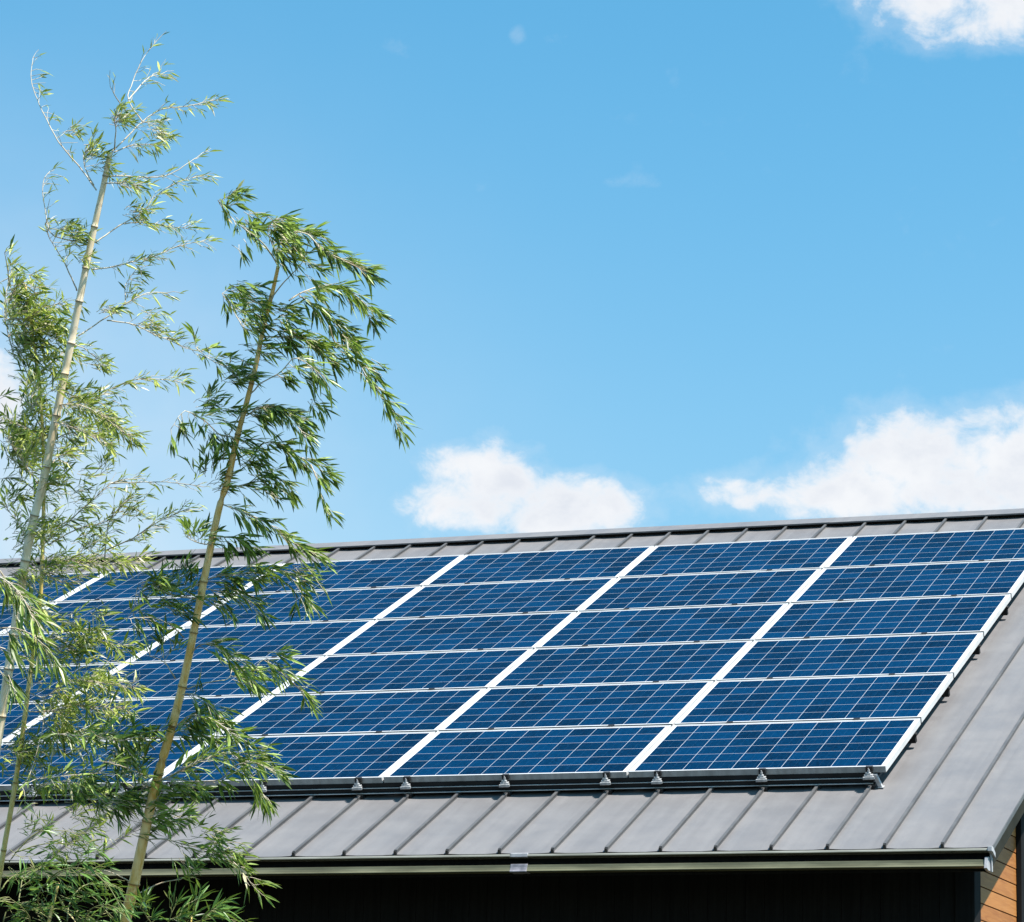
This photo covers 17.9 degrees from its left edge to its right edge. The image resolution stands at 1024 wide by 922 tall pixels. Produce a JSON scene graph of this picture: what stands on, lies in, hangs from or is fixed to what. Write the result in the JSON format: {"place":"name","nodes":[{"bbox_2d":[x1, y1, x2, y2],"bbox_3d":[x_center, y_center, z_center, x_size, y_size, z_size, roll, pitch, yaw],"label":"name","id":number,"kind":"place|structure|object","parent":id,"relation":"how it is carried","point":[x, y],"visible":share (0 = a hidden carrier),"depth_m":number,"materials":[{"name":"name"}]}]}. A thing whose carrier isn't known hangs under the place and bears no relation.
{"place":"outdoors","nodes":[
{"label":"outdoors","id":0,"kind":"place"},
{"bbox_2d":[0,0,1023,558],"label":"sky","id":1,"kind":"structure","parent":0,"point":[651,263],"materials":[{"name":"blue"}]},
{"label":"ground","id":2,"kind":"structure","parent":0,"visible":0},
{"bbox_2d":[0,571,75,711],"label":"bamboo","id":3,"kind":"object","parent":2,"relation":"on","point":[22,606],"visible":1,"depth_m":11.25,"materials":[{"name":"green plant"}]},
{"bbox_2d":[0,803,145,921],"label":"bamboo","id":4,"kind":"object","parent":2,"relation":"on","point":[57,886],"visible":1,"depth_m":10.99,"materials":[{"name":"green plant"}]},
{"bbox_2d":[0,234,162,885],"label":"bamboo","id":5,"kind":"object","parent":2,"relation":"on","point":[26,755],"visible":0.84,"depth_m":12.89,"materials":[{"name":"green plant"}]},
{"bbox_2d":[0,32,233,751],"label":"bamboo","id":6,"kind":"object","parent":2,"relation":"on","point":[48,464],"visible":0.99,"depth_m":12.39,"materials":[{"name":"green plant"}]},
{"bbox_2d":[130,879,255,921],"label":"bamboo","id":7,"kind":"object","parent":2,"relation":"on","point":[216,907],"visible":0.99,"depth_m":11.55,"materials":[{"name":"green plant"}]},
{"bbox_2d":[18,179,420,921],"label":"bamboo","id":8,"kind":"object","parent":2,"relation":"on","point":[288,239],"visible":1,"depth_m":11.99,"materials":[{"name":"green plant"}]},
{"bbox_2d":[0,508,1023,921],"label":"house","id":9,"kind":"structure","parent":2,"relation":"on","point":[932,830],"depth_m":20.19,"materials":[{"name":"paint"}]},
{"bbox_2d":[0,766,884,805],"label":"mounting rail","id":10,"kind":"object","parent":9,"relation":"attached to","point":[610,785],"visible":0.79,"depth_m":20.66,"materials":[{"name":"black metal"}]},
{"bbox_2d":[0,738,206,790],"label":"solar panel","id":11,"kind":"object","parent":10,"relation":"attached to","point":[171,760],"visible":0.2,"depth_m":22.27,"materials":[{"name":"glass"}]},
{"bbox_2d":[162,732,434,786],"bbox_3d":[-1.448,1.993,21.759,1.652,0.040,0.989,-3,12,20],"label":"solar panel","id":12,"kind":"object","parent":10,"relation":"attached to","point":[342,758],"visible":0.61,"depth_m":21.66,"materials":[{"name":"glass"}]},
{"bbox_2d":[384,725,670,782],"bbox_3d":[0.110,1.903,21.178,1.652,0.040,0.989,-3,12,20],"label":"solar panel","id":13,"kind":"object","parent":10,"relation":"attached to","point":[540,754],"visible":1,"depth_m":21.11,"materials":[{"name":"glass"}]},
{"bbox_2d":[629,718,920,777],"bbox_3d":[1.667,1.812,20.598,1.652,0.042,0.989,-3,12,20],"label":"solar panel","id":14,"kind":"object","parent":10,"relation":"attached to","point":[818,747],"visible":1,"depth_m":20.52,"materials":[{"name":"glass"}]},
{"bbox_2d":[908,732,917,742],"bbox_3d":[-2.120,2.020,22.350,10.009,0.064,0.040,-3,12,20],"label":"mounting rail","id":15,"kind":"object","parent":9,"relation":"attached to","point":[913,739],"visible":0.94,"depth_m":20.60,"materials":[{"name":"black metal"}]},
{"bbox_2d":[941,686,950,696],"bbox_3d":[-1.786,1.794,23.284,10.009,0.064,0.040,-3,12,20],"label":"mounting rail","id":16,"kind":"object","parent":9,"relation":"attached to","point":[946,693],"visible":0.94,"depth_m":21.53,"materials":[{"name":"black metal"}]},
{"bbox_2d":[2,702,60,742],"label":"solar panel","id":17,"kind":"object","parent":16,"relation":"attached to","point":[13,719],"visible":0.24,"depth_m":23.73,"materials":[{"name":"glass"}]},
{"bbox_2d":[3,695,269,742],"bbox_3d":[-2.677,1.858,23.259,1.652,0.045,1.019,-3,12,20],"label":"solar panel","id":18,"kind":"object","parent":16,"relation":"attached to","point":[158,712],"visible":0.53,"depth_m":23.34,"materials":[{"name":"glass"}]},
{"bbox_2d":[217,688,485,736],"bbox_3d":[-1.119,1.768,22.678,1.652,0.045,1.019,-3,12,20],"label":"solar panel","id":19,"kind":"object","parent":16,"relation":"attached to","point":[435,711],"visible":0.87,"depth_m":22.66,"materials":[{"name":"glass"}]},
{"bbox_2d":[439,681,713,730],"bbox_3d":[0.439,1.677,22.097,1.652,0.045,1.019,-3,12,20],"label":"solar panel","id":20,"kind":"object","parent":16,"relation":"attached to","point":[611,705],"visible":1,"depth_m":22.08,"materials":[{"name":"glass"}]},
{"bbox_2d":[674,673,952,724],"bbox_3d":[1.997,1.587,21.517,1.652,0.045,1.019,-3,12,20],"label":"solar panel","id":21,"kind":"object","parent":16,"relation":"attached to","point":[830,698],"visible":1,"depth_m":21.50,"materials":[{"name":"glass"}]},
{"bbox_2d":[971,644,980,654],"bbox_3d":[-1.451,1.569,24.217,10.009,0.064,0.040,-3,12,20],"label":"mounting rail","id":22,"kind":"object","parent":9,"relation":"attached to","point":[976,651],"visible":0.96,"depth_m":22.47,"materials":[{"name":"black metal"}]},
{"bbox_2d":[0,663,124,703],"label":"solar panel","id":23,"kind":"object","parent":22,"relation":"attached to","point":[17,677],"visible":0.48,"depth_m":24.79,"materials":[{"name":"glass"}]},
{"bbox_2d":[75,656,323,700],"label":"solar panel","id":24,"kind":"object","parent":22,"relation":"attached to","point":[159,679],"visible":0.63,"depth_m":24.23,"materials":[{"name":"glass"}]},
{"bbox_2d":[274,648,532,694],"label":"solar panel","id":25,"kind":"object","parent":22,"relation":"attached to","point":[476,669],"visible":0.98,"depth_m":23.59,"materials":[{"name":"glass"}]},
{"bbox_2d":[489,641,752,687],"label":"solar panel","id":26,"kind":"object","parent":22,"relation":"attached to","point":[655,663],"visible":1,"depth_m":23.02,"materials":[{"name":"glass"}]},
{"bbox_2d":[717,632,983,680],"bbox_3d":[2.332,1.363,22.450,1.652,0.045,1.019,-3,12,20],"label":"solar panel","id":27,"kind":"object","parent":22,"relation":"attached to","point":[862,656],"visible":1,"depth_m":22.44,"materials":[{"name":"glass"}]},
{"bbox_2d":[1000,605,1008,615],"bbox_3d":[-1.116,1.343,25.151,10.009,0.064,0.040,-3,12,20],"label":"mounting rail","id":28,"kind":"object","parent":9,"relation":"attached to","point":[1005,611],"visible":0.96,"depth_m":23.40,"materials":[{"name":"black metal"}]},
{"bbox_2d":[0,628,179,667],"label":"solar panel","id":29,"kind":"object","parent":28,"relation":"attached to","point":[118,635],"visible":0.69,"depth_m":25.65,"materials":[{"name":"glass"}]},
{"bbox_2d":[129,620,373,662],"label":"solar panel","id":30,"kind":"object","parent":28,"relation":"attached to","point":[310,639],"visible":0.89,"depth_m":25.11,"materials":[{"name":"glass"}]},
{"bbox_2d":[327,612,576,655],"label":"solar panel","id":31,"kind":"object","parent":28,"relation":"attached to","point":[470,633],"visible":1,"depth_m":24.54,"materials":[{"name":"glass"}]},
{"bbox_2d":[536,603,788,647],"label":"solar panel","id":32,"kind":"object","parent":28,"relation":"attached to","point":[671,625],"visible":1,"depth_m":23.95,"materials":[{"name":"glass"}]},
{"bbox_2d":[755,594,1010,640],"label":"solar panel","id":33,"kind":"object","parent":28,"relation":"attached to","point":[912,616],"visible":1,"depth_m":23.37,"materials":[{"name":"glass"}]},
{"bbox_3d":[-0.781,1.118,26.084,10.009,0.064,0.040,-3,12,20],"label":"mounting rail","id":34,"kind":"object","parent":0,"visible":0},
{"bbox_2d":[0,602,53,633],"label":"solar panel","id":35,"kind":"object","parent":34,"relation":"attached to","point":[5,620],"visible":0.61,"depth_m":27.12,"materials":[{"name":"glass"}]},
{"bbox_2d":[0,595,227,634],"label":"solar panel","id":36,"kind":"object","parent":34,"relation":"attached to","point":[121,605],"visible":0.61,"depth_m":26.64,"materials":[{"name":"glass"}]},
{"bbox_2d":[185,586,420,626],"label":"solar panel","id":37,"kind":"object","parent":34,"relation":"attached to","point":[374,604],"visible":0.81,"depth_m":26.02,"materials":[{"name":"glass"}]},
{"bbox_2d":[377,577,616,619],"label":"solar panel","id":38,"kind":"object","parent":34,"relation":"attached to","point":[532,597],"visible":1,"depth_m":25.46,"materials":[{"name":"glass"}]},
{"bbox_2d":[579,568,821,611],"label":"solar panel","id":39,"kind":"object","parent":34,"relation":"attached to","point":[714,589],"visible":1,"depth_m":24.89,"materials":[{"name":"glass"}]},
{"bbox_2d":[791,560,1023,602],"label":"solar panel","id":40,"kind":"object","parent":34,"relation":"attached to","point":[1001,577],"visible":1,"depth_m":24.30,"materials":[{"name":"glass"}]},
{"bbox_3d":[-0.446,0.892,27.018,10.009,0.064,0.040,-3,12,20],"label":"mounting rail","id":41,"kind":"object","parent":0,"visible":0},
{"bbox_2d":[0,572,102,604],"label":"solar panel","id":42,"kind":"object","parent":41,"relation":"attached to","point":[49,591],"visible":0.42,"depth_m":27.99,"materials":[{"name":"glass"}]},
{"bbox_2d":[57,563,281,601],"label":"solar panel","id":43,"kind":"object","parent":41,"relation":"attached to","point":[127,589],"visible":0.52,"depth_m":27.59,"materials":[{"name":"glass"}]},
{"bbox_2d":[241,555,463,593],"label":"solar panel","id":44,"kind":"object","parent":41,"relation":"attached to","point":[389,572],"visible":0.7,"depth_m":26.93,"materials":[{"name":"glass"}]},
{"bbox_2d":[424,546,653,585],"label":"solar panel","id":45,"kind":"object","parent":41,"relation":"attached to","point":[544,565],"visible":1,"depth_m":26.41,"materials":[{"name":"glass"}]},
{"bbox_2d":[619,536,852,576],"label":"solar panel","id":46,"kind":"object","parent":41,"relation":"attached to","point":[767,555],"visible":1,"depth_m":25.82,"materials":[{"name":"glass"}]},
{"bbox_2d":[824,528,1023,567],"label":"solar panel","id":47,"kind":"object","parent":41,"relation":"attached to","point":[938,547],"visible":1,"depth_m":25.26,"materials":[{"name":"glass"}]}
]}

